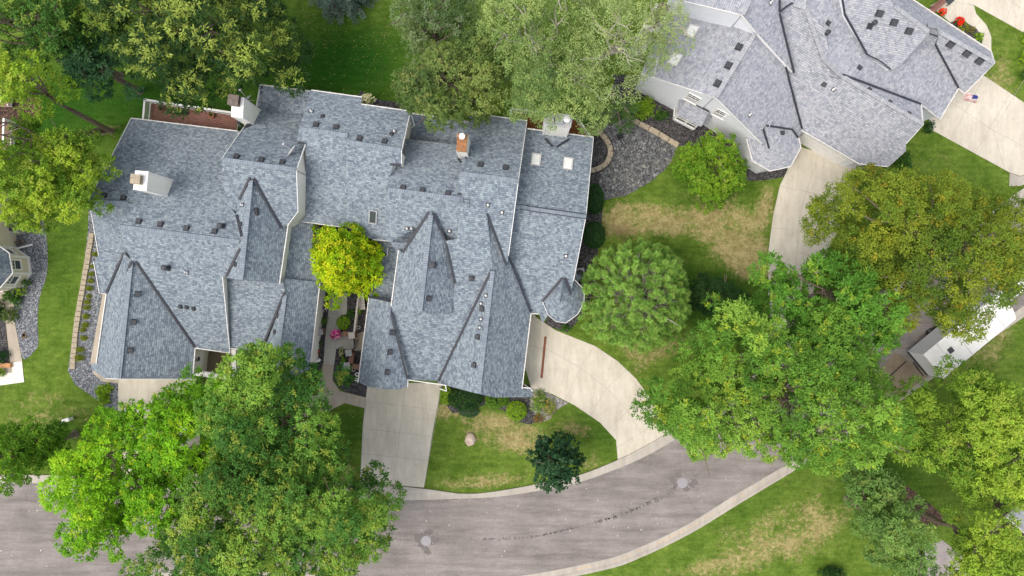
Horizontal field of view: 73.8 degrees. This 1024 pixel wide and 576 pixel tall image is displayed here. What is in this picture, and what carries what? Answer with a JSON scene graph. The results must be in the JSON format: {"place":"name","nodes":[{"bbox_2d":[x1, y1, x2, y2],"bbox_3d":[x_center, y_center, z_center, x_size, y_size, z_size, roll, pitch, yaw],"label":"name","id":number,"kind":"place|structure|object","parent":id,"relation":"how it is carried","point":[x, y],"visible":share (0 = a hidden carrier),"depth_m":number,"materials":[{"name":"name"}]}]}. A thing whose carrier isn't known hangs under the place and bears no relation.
{"place":"outdoors","nodes":[
{"label":"outdoors","id":0,"kind":"place"},
{"bbox_2d":[0,118,15,149],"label":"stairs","id":1,"kind":"structure","parent":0,"point":[3,130],"depth_m":53.92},
{"bbox_2d":[90,294,118,383],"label":"walk","id":2,"kind":"structure","parent":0,"point":[94,351],"depth_m":54.57,"materials":[{"name":"concrete"}]},
{"bbox_2d":[118,379,199,482],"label":"driveway","id":3,"kind":"structure","parent":0,"point":[138,389],"depth_m":54.58,"materials":[{"name":"concrete"}]},
{"bbox_2d":[207,349,233,371],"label":"patio","id":4,"kind":"structure","parent":0,"point":[214,357],"depth_m":54.57,"materials":[{"name":"brown concrete"}]},
{"bbox_2d":[330,329,342,339],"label":"flowering plant","id":5,"kind":"object","parent":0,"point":[333,333],"visible":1,"depth_m":53.89,"materials":[{"name":"pink plant"}]},
{"bbox_2d":[354,331,363,350],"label":"walk","id":6,"kind":"structure","parent":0,"point":[360,335],"depth_m":54.57,"materials":[{"name":"concrete"}]},
{"bbox_2d":[360,383,440,487],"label":"driveway","id":7,"kind":"structure","parent":0,"point":[398,426],"depth_m":54.58,"materials":[{"name":"concrete"}]},
{"bbox_2d":[0,0,1023,575],"bbox_3d":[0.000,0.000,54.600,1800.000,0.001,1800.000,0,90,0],"label":"lawn","id":8,"kind":"structure","parent":0,"point":[794,524],"depth_m":54.60,"materials":[{"name":"green plant"}]},
{"bbox_2d":[0,309,9,362],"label":"gravel bed","id":9,"kind":"object","parent":8,"relation":"on","point":[3,341],"visible":0.5,"depth_m":54.59,"materials":[{"name":"grey gravel"}]},
{"bbox_2d":[0,292,23,376],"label":"walk","id":10,"kind":"structure","parent":8,"relation":"on","point":[13,346],"depth_m":54.57,"materials":[{"name":"concrete"}]},
{"bbox_2d":[0,362,23,384],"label":"walk","id":11,"kind":"structure","parent":8,"relation":"on","point":[16,376],"depth_m":54.56,"materials":[{"name":"concrete"}]},
{"bbox_2d":[0,189,32,291],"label":"tan sided house","id":12,"kind":"structure","parent":8,"relation":"on","point":[15,267],"depth_m":53.25,"materials":[{"name":"beige"}]},
{"bbox_2d":[5,275,21,284],"bbox_3d":[-38.742,-0.615,52.855,0.090,1.399,0.914,33,90,0],"label":"window","id":13,"kind":"structure","parent":12,"relation":"in","point":[13,280],"depth_m":53.08,"materials":[{"name":"white glass"}]},
{"bbox_2d":[12,259,22,270],"bbox_3d":[-38.475,-1.806,52.855,0.090,1.399,0.894,-7,90,0],"label":"window","id":14,"kind":"structure","parent":12,"relation":"in","point":[17,263],"depth_m":53.12,"materials":[{"name":"white glass"}]},
{"bbox_2d":[0,97,41,124],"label":"mulch bed","id":15,"kind":"object","parent":8,"relation":"on","point":[7,112],"visible":0.36,"depth_m":54.59,"materials":[{"name":"brown"}]},
{"bbox_2d":[10,212,47,358],"bbox_3d":[-39.054,-0.170,54.588,3.812,0.001,11.759,0,90,0],"label":"gravel bed","id":16,"kind":"object","parent":8,"relation":"on","point":[26,355],"visible":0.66,"depth_m":54.59,"materials":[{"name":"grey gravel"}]},
{"bbox_2d":[1,288,18,300],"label":"shrub","id":17,"kind":"object","parent":16,"relation":"on","point":[6,296],"visible":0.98,"depth_m":53.95,"materials":[{"name":"green plant"}]},
{"bbox_2d":[0,306,20,323],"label":"shrub","id":18,"kind":"object","parent":16,"relation":"on","point":[4,318],"visible":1,"depth_m":54.07,"materials":[{"name":"green plant"}]},
{"bbox_2d":[7,296,21,306],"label":"shrub","id":19,"kind":"object","parent":16,"relation":"on","point":[16,299],"visible":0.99,"depth_m":54.03,"materials":[{"name":"green plant"}]},
{"bbox_2d":[0,414,78,497],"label":"leafy tree","id":20,"kind":"object","parent":8,"relation":"on","point":[34,447],"visible":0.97,"depth_m":48.38,"materials":[{"name":"green plant"}]},
{"bbox_2d":[0,49,114,133],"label":"leafy tree","id":21,"kind":"object","parent":8,"relation":"on","point":[8,91],"visible":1,"depth_m":45.01,"materials":[{"name":"green plant"}]},
{"bbox_2d":[0,112,122,234],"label":"leafy tree","id":22,"kind":"object","parent":8,"relation":"on","point":[47,181],"visible":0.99,"depth_m":45.62,"materials":[{"name":"green plant"}]},
{"bbox_2d":[0,0,123,78],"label":"leafy tree","id":23,"kind":"object","parent":8,"relation":"on","point":[52,13],"visible":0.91,"depth_m":44.87,"materials":[{"name":"green plant"}]},
{"bbox_2d":[68,208,117,414],"bbox_3d":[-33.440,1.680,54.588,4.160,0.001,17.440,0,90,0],"label":"gravel bed","id":24,"kind":"object","parent":8,"relation":"on","point":[96,296],"visible":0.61,"depth_m":54.59,"materials":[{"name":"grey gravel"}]},
{"bbox_2d":[69,233,94,368],"bbox_3d":[-34.430,1.031,54.525,0.587,0.151,10.985,8,90,0],"label":"block edging","id":25,"kind":"object","parent":24,"relation":"on","point":[77,319],"visible":0.99,"depth_m":54.46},
{"bbox_2d":[94,384,105,397],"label":"shrub","id":26,"kind":"object","parent":24,"relation":"on","point":[100,392],"visible":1,"depth_m":54.22,"materials":[{"name":"green plant"}]},
{"bbox_2d":[96,394,111,405],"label":"shrub","id":27,"kind":"object","parent":24,"relation":"on","point":[105,398],"visible":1,"depth_m":54.27,"materials":[{"name":"green plant"}]},
{"bbox_2d":[51,21,146,102],"bbox_3d":[-29.698,-16.119,50.341,6.003,8.618,5.499,0,90,0],"label":"leafy tree","id":28,"kind":"object","parent":8,"relation":"on","point":[79,64],"visible":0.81,"depth_m":47.99,"materials":[{"name":"green plant"}]},
{"bbox_2d":[36,362,248,563],"bbox_3d":[-25.339,11.837,48.418,14.928,12.464,10.586,-31,90,0],"label":"leafy tree","id":29,"kind":"object","parent":8,"relation":"on","point":[98,497],"visible":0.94,"depth_m":45.03,"materials":[{"name":"green plant"}]},
{"bbox_2d":[142,98,237,129],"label":"deck","id":30,"kind":"structure","parent":8,"relation":"on","point":[221,113],"depth_m":53.30,"materials":[{"name":"brown wood"}]},
{"bbox_2d":[70,0,313,119],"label":"leafy tree","id":31,"kind":"object","parent":8,"relation":"on","point":[180,30],"visible":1,"depth_m":45.09,"materials":[{"name":"green plant"}]},
{"bbox_2d":[194,349,239,379],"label":"patio wall","id":32,"kind":"structure","parent":8,"relation":"on","point":[233,352],"depth_m":53.70,"materials":[{"name":"beige"}]},
{"bbox_2d":[118,423,406,575],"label":"leafy tree","id":33,"kind":"object","parent":8,"relation":"on","point":[340,517],"visible":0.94,"depth_m":43.64,"materials":[{"name":"green plant"}]},
{"bbox_2d":[192,338,357,469],"bbox_3d":[-15.867,7.986,47.967,9.790,13.366,9.450,0,90,0],"label":"leafy tree","id":34,"kind":"object","parent":8,"relation":"on","point":[247,390],"visible":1,"depth_m":43.85,"materials":[{"name":"green plant"}]},
{"bbox_2d":[284,364,365,416],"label":"walk","id":35,"kind":"structure","parent":8,"relation":"on","point":[338,397],"depth_m":54.57,"materials":[{"name":"concrete"}]},
{"bbox_2d":[323,293,353,364],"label":"walk","id":36,"kind":"structure","parent":8,"relation":"on","point":[344,342],"depth_m":54.57,"materials":[{"name":"grey concrete"}]},
{"bbox_2d":[89,84,593,396],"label":"grey roofed house","id":37,"kind":"structure","parent":8,"relation":"on","point":[203,237],"depth_m":49.31,"materials":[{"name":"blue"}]},
{"bbox_2d":[308,0,376,24],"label":"spruce tree","id":38,"kind":"object","parent":8,"relation":"on","point":[337,6],"visible":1,"depth_m":53.89,"materials":[{"name":"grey plant"}]},
{"bbox_2d":[316,225,385,396],"bbox_3d":[-12.980,1.660,54.584,6.040,0.001,14.200,0,90,0],"label":"gravel bed","id":39,"kind":"object","parent":8,"relation":"on","point":[356,388],"visible":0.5,"depth_m":54.58,"materials":[{"name":"black gravel"}]},
{"bbox_2d":[336,315,350,329],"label":"clipped shrub","id":40,"kind":"object","parent":39,"relation":"on","point":[344,318],"visible":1,"depth_m":54.04,"materials":[{"name":"green plant"}]},
{"bbox_2d":[308,222,386,310],"bbox_3d":[-12.496,-1.851,50.798,6.703,7.704,7.267,0,90,0],"label":"tree","id":41,"kind":"object","parent":39,"relation":"on","point":[328,251],"visible":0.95,"depth_m":49.25,"materials":[{"name":"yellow plant"}]},
{"bbox_2d":[353,298,359,331],"bbox_3d":[-12.274,2.124,54.150,0.120,0.900,2.694,7,90,0],"label":"wooden fence","id":42,"kind":"object","parent":39,"relation":"on","point":[356,316],"visible":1,"depth_m":53.70,"materials":[{"name":"grey wood"}]},
{"bbox_2d":[359,90,405,109],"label":"gravel bed","id":43,"kind":"object","parent":8,"relation":"on","point":[384,103],"visible":0.29,"depth_m":54.59,"materials":[{"name":"grey gravel"}]},
{"bbox_2d":[361,93,376,104],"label":"flowering plant","id":44,"kind":"object","parent":43,"relation":"on","point":[368,100],"visible":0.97,"depth_m":53.83,"materials":[{"name":"beige plant"}]},
{"bbox_2d":[388,0,489,78],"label":"leafy tree","id":45,"kind":"object","parent":8,"relation":"on","point":[431,26],"visible":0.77,"depth_m":46.70,"materials":[{"name":"green plant"}]},
{"bbox_2d":[390,30,511,132],"bbox_3d":[-4.069,-14.313,49.019,8.250,11.262,7.002,0,90,0],"label":"leafy tree","id":46,"kind":"object","parent":8,"relation":"on","point":[436,74],"visible":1,"depth_m":45.17,"materials":[{"name":"green plant"}]},
{"bbox_2d":[465,432,475,445],"bbox_3d":[-3.341,12.069,54.375,0.945,0.553,0.999,-36,90,0],"label":"boulder","id":47,"kind":"object","parent":8,"relation":"on","point":[470,439],"visible":1,"depth_m":54.25,"materials":[{"name":"stone"}]},
{"bbox_2d":[441,385,536,423],"bbox_3d":[-1.520,9.260,54.584,8.320,0.001,3.320,0,90,0],"label":"gravel bed","id":48,"kind":"object","parent":8,"relation":"on","point":[528,419],"visible":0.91,"depth_m":54.58,"materials":[{"name":"gravel"}]},
{"bbox_2d":[439,386,451,404],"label":"clipped shrub","id":49,"kind":"object","parent":48,"relation":"on","point":[444,398],"visible":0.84,"depth_m":54.00,"materials":[{"name":"green plant"}]},
{"bbox_2d":[445,388,483,410],"bbox_3d":[-3.796,8.744,53.892,3.121,1.546,2.010,0,90,0],"label":"clipped shrub","id":50,"kind":"object","parent":48,"relation":"on","point":[453,403],"visible":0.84,"depth_m":53.55,"materials":[{"name":"green plant"}]},
{"bbox_2d":[458,405,479,417],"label":"shrub","id":51,"kind":"object","parent":48,"relation":"on","point":[473,412],"visible":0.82,"depth_m":54.21,"materials":[{"name":"green plant"}]},
{"bbox_2d":[484,396,509,407],"bbox_3d":[-1.190,8.888,54.147,2.094,1.060,1.400,0,90,0],"label":"clipped shrub","id":52,"kind":"object","parent":48,"relation":"on","point":[504,400],"visible":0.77,"depth_m":53.93,"materials":[{"name":"green plant"}]},
{"bbox_2d":[506,400,526,420],"bbox_3d":[0.357,9.760,54.108,1.751,1.104,1.701,0,90,0],"label":"clipped shrub","id":53,"kind":"object","parent":48,"relation":"on","point":[510,407],"visible":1,"depth_m":53.98,"materials":[{"name":"green plant"}]},
{"bbox_2d":[0,188,1023,569],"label":"kerb","id":54,"kind":"structure","parent":8,"relation":"on","point":[612,466],"depth_m":54.57,"materials":[{"name":"beige concrete"}]},
{"bbox_2d":[468,0,615,137],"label":"leafy tree","id":55,"kind":"object","parent":8,"relation":"on","point":[543,58],"visible":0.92,"depth_m":44.27,"materials":[{"name":"green plant"}]},
{"bbox_2d":[530,388,567,422],"bbox_3d":[2.559,9.621,54.580,3.292,0.001,2.483,23,90,0],"label":"gravel bed","id":56,"kind":"object","parent":8,"relation":"on","point":[560,403],"visible":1,"depth_m":54.58,"materials":[{"name":"grey gravel"}]},
{"bbox_2d":[529,389,546,414],"bbox_3d":[2.121,9.065,54.159,1.563,1.132,2.196,0,90,0],"label":"shrub","id":57,"kind":"object","parent":56,"relation":"on","point":[542,397],"visible":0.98,"depth_m":54.10,"materials":[{"name":"green plant"}]},
{"bbox_2d":[542,397,555,416],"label":"shrub","id":58,"kind":"object","parent":56,"relation":"on","point":[549,408],"visible":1,"depth_m":54.22,"materials":[{"name":"green plant"}]},
{"bbox_2d":[510,108,589,135],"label":"deck","id":59,"kind":"structure","parent":8,"relation":"on","point":[573,128],"depth_m":53.30,"materials":[{"name":"wood"}]},
{"bbox_2d":[525,431,586,493],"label":"tree","id":60,"kind":"object","parent":8,"relation":"on","point":[553,457],"visible":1,"depth_m":50.16,"materials":[{"name":"green plant"}]},
{"bbox_2d":[546,171,602,332],"bbox_3d":[5.643,-3.067,54.588,3.026,0.001,13.450,13,90,0],"label":"gravel bed","id":61,"kind":"object","parent":8,"relation":"on","point":[586,255],"visible":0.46,"depth_m":54.59,"materials":[{"name":"black gravel"}]},
{"bbox_2d":[582,221,604,249],"bbox_3d":[6.477,-4.188,53.835,1.938,1.638,2.342,0,90,0],"label":"clipped shrub","id":62,"kind":"object","parent":61,"relation":"on","point":[591,243],"visible":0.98,"depth_m":53.54,"materials":[{"name":"green plant"}]},
{"bbox_2d":[587,183,604,214],"bbox_3d":[6.521,-7.026,53.819,1.694,1.654,2.573,0,90,0],"label":"clipped shrub","id":63,"kind":"object","parent":61,"relation":"on","point":[596,192],"visible":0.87,"depth_m":53.49,"materials":[{"name":"green plant"}]},
{"bbox_2d":[567,90,640,133],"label":"leafy tree","id":64,"kind":"object","parent":8,"relation":"on","point":[617,119],"visible":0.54,"depth_m":50.47,"materials":[{"name":"green plant"}]},
{"bbox_2d":[561,0,696,108],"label":"leafy tree","id":65,"kind":"object","parent":8,"relation":"on","point":[615,49],"visible":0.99,"depth_m":43.53,"materials":[{"name":"green plant"}]},
{"bbox_2d":[585,82,675,199],"bbox_3d":[8.986,-12.074,54.586,8.944,0.001,8.147,-39,90,0],"label":"gravel bed","id":66,"kind":"object","parent":8,"relation":"on","point":[611,141],"visible":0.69,"depth_m":54.59,"materials":[{"name":"stone"}]},
{"bbox_2d":[591,134,606,166],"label":"gravel bed","id":67,"kind":"object","parent":66,"relation":"on","point":[599,151],"visible":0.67,"depth_m":54.58,"materials":[{"name":"black gravel"}]},
{"bbox_2d":[590,130,612,172],"bbox_3d":[7.111,-10.969,54.482,1.946,0.236,3.604,0,90,0],"label":"block edging","id":68,"kind":"object","parent":66,"relation":"on","point":[603,136],"visible":0.86,"depth_m":54.39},
{"bbox_2d":[631,95,659,120],"bbox_3d":[10.443,-14.271,53.929,2.487,1.568,2.207,0,90,0],"label":"shrub","id":69,"kind":"object","parent":66,"relation":"on","point":[643,107],"visible":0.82,"depth_m":53.79,"materials":[{"name":"green plant"}]},
{"bbox_2d":[577,237,691,353],"bbox_3d":[9.204,0.594,50.633,8.731,9.779,8.916,0,90,0],"label":"pine tree","id":70,"kind":"object","parent":8,"relation":"on","point":[632,320],"visible":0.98,"depth_m":48.33,"materials":[{"name":"green plant"}]},
{"bbox_2d":[613,75,786,180],"bbox_3d":[14.902,-12.762,54.582,16.026,0.001,4.633,24,90,0],"label":"gravel bed","id":71,"kind":"object","parent":8,"relation":"on","point":[682,135],"visible":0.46,"depth_m":54.58,"materials":[{"name":"grey gravel"}]},
{"bbox_2d":[619,97,678,147],"bbox_3d":[10.670,-13.035,54.503,6.201,0.194,1.070,39,90,0],"label":"block edging","id":72,"kind":"object","parent":71,"relation":"on","point":[663,136],"visible":0.73,"depth_m":54.42,"materials":[{"name":"beige concrete"}]},
{"bbox_2d":[653,107,669,121],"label":"shrub","id":73,"kind":"object","parent":71,"relation":"on","point":[659,116],"visible":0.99,"depth_m":54.01,"materials":[{"name":"green plant"}]},
{"bbox_2d":[672,128,749,215],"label":"tree","id":74,"kind":"object","parent":8,"relation":"on","point":[718,177],"visible":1,"depth_m":51.30,"materials":[{"name":"green plant"}]},
{"bbox_2d":[679,272,750,323],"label":"tree","id":75,"kind":"object","parent":8,"relation":"on","point":[727,290],"visible":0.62,"depth_m":52.16,"materials":[{"name":"green plant"}]},
{"bbox_2d":[629,292,921,478],"bbox_3d":[16.970,6.356,46.854,17.698,15.592,12.298,0,90,0],"label":"leafy tree","id":76,"kind":"object","parent":8,"relation":"on","point":[818,348],"visible":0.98,"depth_m":42.17,"materials":[{"name":"green plant"}]},
{"bbox_2d":[631,0,995,173],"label":"pale grey house","id":77,"kind":"structure","parent":8,"relation":"on","point":[774,85],"depth_m":49.54,"materials":[{"name":"grey"}]},
{"bbox_2d":[683,92,700,105],"bbox_3d":[13.329,-13.975,50.482,1.094,1.599,0.090,27,90,0],"label":"window","id":78,"kind":"structure","parent":77,"relation":"in","point":[691,98],"depth_m":50.46,"materials":[{"name":"white glass"}]},
{"bbox_2d":[673,100,711,129],"bbox_3d":[13.716,-13.224,52.720,2.875,3.060,1.070,27,90,0],"label":"bay window","id":79,"kind":"structure","parent":77,"relation":"in","point":[691,116],"depth_m":51.79,"materials":[{"name":"grey"}]},
{"bbox_2d":[711,108,728,120],"bbox_3d":[15.456,-12.876,50.667,1.094,1.549,0.090,27,90,0],"label":"window","id":80,"kind":"structure","parent":77,"relation":"in","point":[718,113],"depth_m":50.65,"materials":[{"name":"white glass"}]},
{"bbox_2d":[799,133,849,164],"bbox_3d":[24.270,-10.881,53.500,4.017,2.200,0.050,30,90,0],"label":"garage door","id":81,"kind":"structure","parent":77,"relation":"in","point":[805,140],"depth_m":53.44,"materials":[{"name":"white"}]},
{"bbox_2d":[963,92,978,102],"bbox_3d":[34.677,-14.385,51.522,1.066,1.125,0.323,40,90,0],"label":"flag","id":82,"kind":"object","parent":77,"relation":"attached to","point":[970,97],"visible":1,"depth_m":51.55,"materials":[{"name":"fabric"}]},
{"bbox_2d":[747,246,911,362],"bbox_3d":[21.197,0.334,48.161,12.090,12.977,6.852,21,90,0],"label":"leafy tree","id":83,"kind":"object","parent":8,"relation":"on","point":[866,307],"visible":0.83,"depth_m":44.22,"materials":[{"name":"green plant"}]},
{"bbox_2d":[816,565,846,575],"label":"shrub","id":84,"kind":"object","parent":8,"relation":"on","point":[829,572],"visible":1,"depth_m":54.00,"materials":[{"name":"green plant"}]},
{"bbox_2d":[848,162,890,196],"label":"tree","id":85,"kind":"object","parent":8,"relation":"on","point":[871,169],"visible":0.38,"depth_m":51.33,"materials":[{"name":"green plant"}]},
{"bbox_2d":[834,454,940,575],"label":"leafy tree","id":86,"kind":"object","parent":8,"relation":"on","point":[872,508],"visible":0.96,"depth_m":47.66,"materials":[{"name":"green plant"}]},
{"bbox_2d":[892,149,914,174],"bbox_3d":[31.020,-10.008,53.889,1.695,1.525,2.198,0,90,0],"label":"shrub","id":87,"kind":"object","parent":8,"relation":"on","point":[907,161],"visible":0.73,"depth_m":53.89,"materials":[{"name":"green plant"}]},
{"bbox_2d":[799,165,1023,344],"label":"leafy tree","id":88,"kind":"object","parent":8,"relation":"on","point":[928,246],"visible":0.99,"depth_m":42.70,"materials":[{"name":"green plant"}]},
{"bbox_2d":[901,486,942,526],"bbox_3d":[32.404,17.440,54.586,4.719,0.001,1.549,39,90,0],"label":"mulch bed","id":89,"kind":"object","parent":8,"relation":"on","point":[911,494],"visible":0.44,"depth_m":54.59,"materials":[{"name":"brown soil"}]},
{"bbox_2d":[922,120,935,134],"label":"shrub","id":90,"kind":"object","parent":8,"relation":"on","point":[929,126],"visible":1,"depth_m":54.07,"materials":[{"name":"green plant"}]},
{"bbox_2d":[887,353,1023,514],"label":"leafy tree","id":91,"kind":"object","parent":8,"relation":"on","point":[974,406],"visible":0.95,"depth_m":45.80,"materials":[{"name":"green plant"}]},
{"bbox_2d":[931,0,990,49],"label":"walk","id":92,"kind":"structure","parent":8,"relation":"on","point":[961,8],"depth_m":54.57,"materials":[{"name":"concrete"}]},
{"bbox_2d":[929,0,945,11],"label":"porch bench","id":93,"kind":"object","parent":92,"relation":"on","point":[937,5],"visible":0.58,"depth_m":54.15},
{"bbox_2d":[907,492,1023,575],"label":"leafy tree","id":94,"kind":"object","parent":8,"relation":"on","point":[990,556],"visible":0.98,"depth_m":44.82,"materials":[{"name":"green plant"}]},
{"bbox_2d":[950,22,981,43],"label":"gravel bed","id":95,"kind":"object","parent":8,"relation":"on","point":[970,34],"visible":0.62,"depth_m":54.58,"materials":[{"name":"grey gravel"}]},
{"bbox_2d":[0,204,1023,575],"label":"road","id":96,"kind":"structure","parent":0,"point":[26,532],"depth_m":54.59,"materials":[{"name":"grey asphalt"}]},
{"bbox_2d":[13,448,720,573],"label":"road cracks","id":97,"kind":"object","parent":96,"relation":"on","point":[434,539],"visible":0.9,"depth_m":54.59,"materials":[{"name":"asphalt"}]},
{"bbox_2d":[421,536,430,545],"bbox_3d":[-6.878,20.236,54.579,0.800,0.018,0.800,0,90,0],"label":"manhole cover","id":98,"kind":"object","parent":96,"relation":"on","point":[425,540],"visible":1,"depth_m":54.58,"materials":[{"name":"metal"}]},
{"bbox_2d":[151,306,1023,575],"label":"kerb","id":99,"kind":"structure","parent":96,"relation":"on","point":[730,503],"depth_m":54.57,"materials":[{"name":"concrete"}]},
{"bbox_2d":[907,293,1015,378],"bbox_3d":[35.138,3.240,52.972,8.472,3.244,2.460,-39,90,0],"label":"travel trailer","id":100,"kind":"object","parent":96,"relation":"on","point":[929,349],"visible":0.68,"depth_m":51.63,"materials":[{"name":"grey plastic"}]},
{"bbox_2d":[525,314,667,458],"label":"driveway","id":101,"kind":"structure","parent":0,"point":[598,384],"depth_m":54.58,"materials":[{"name":"concrete"}]},
{"bbox_2d":[540,336,546,377],"bbox_3d":[2.519,5.537,54.566,0.190,0.016,3.334,6,90,0],"label":"drain grate","id":102,"kind":"object","parent":101,"relation":"on","point":[543,357],"visible":1,"depth_m":54.56,"materials":[{"name":"brown metal"}]},
{"bbox_2d":[768,147,855,347],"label":"driveway","id":103,"kind":"structure","parent":0,"point":[809,173],"depth_m":54.58,"materials":[{"name":"concrete"}]},
{"bbox_2d":[870,352,928,398],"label":"driveway","id":104,"kind":"structure","parent":0,"point":[898,366],"depth_m":54.57,"materials":[{"name":"brown concrete"}]},
{"bbox_2d":[922,540,965,575],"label":"driveway","id":105,"kind":"structure","parent":0,"point":[943,557],"depth_m":54.58,"materials":[{"name":"grey concrete"}]},
{"bbox_2d":[929,76,1023,175],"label":"driveway","id":106,"kind":"structure","parent":0,"point":[989,125],"depth_m":54.58,"materials":[{"name":"concrete"}]},
{"bbox_2d":[963,0,1023,31],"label":"driveway","id":107,"kind":"structure","parent":0,"point":[1010,12],"depth_m":54.58,"materials":[{"name":"concrete"}]},
{"bbox_2d":[982,482,1023,539],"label":"corner house","id":108,"kind":"structure","parent":0,"point":[998,504],"depth_m":51.62,"materials":[{"name":"grey"}]},
{"bbox_2d":[1009,173,1023,185],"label":"driveway","id":109,"kind":"structure","parent":0,"point":[1014,180],"depth_m":54.57,"materials":[{"name":"concrete"}]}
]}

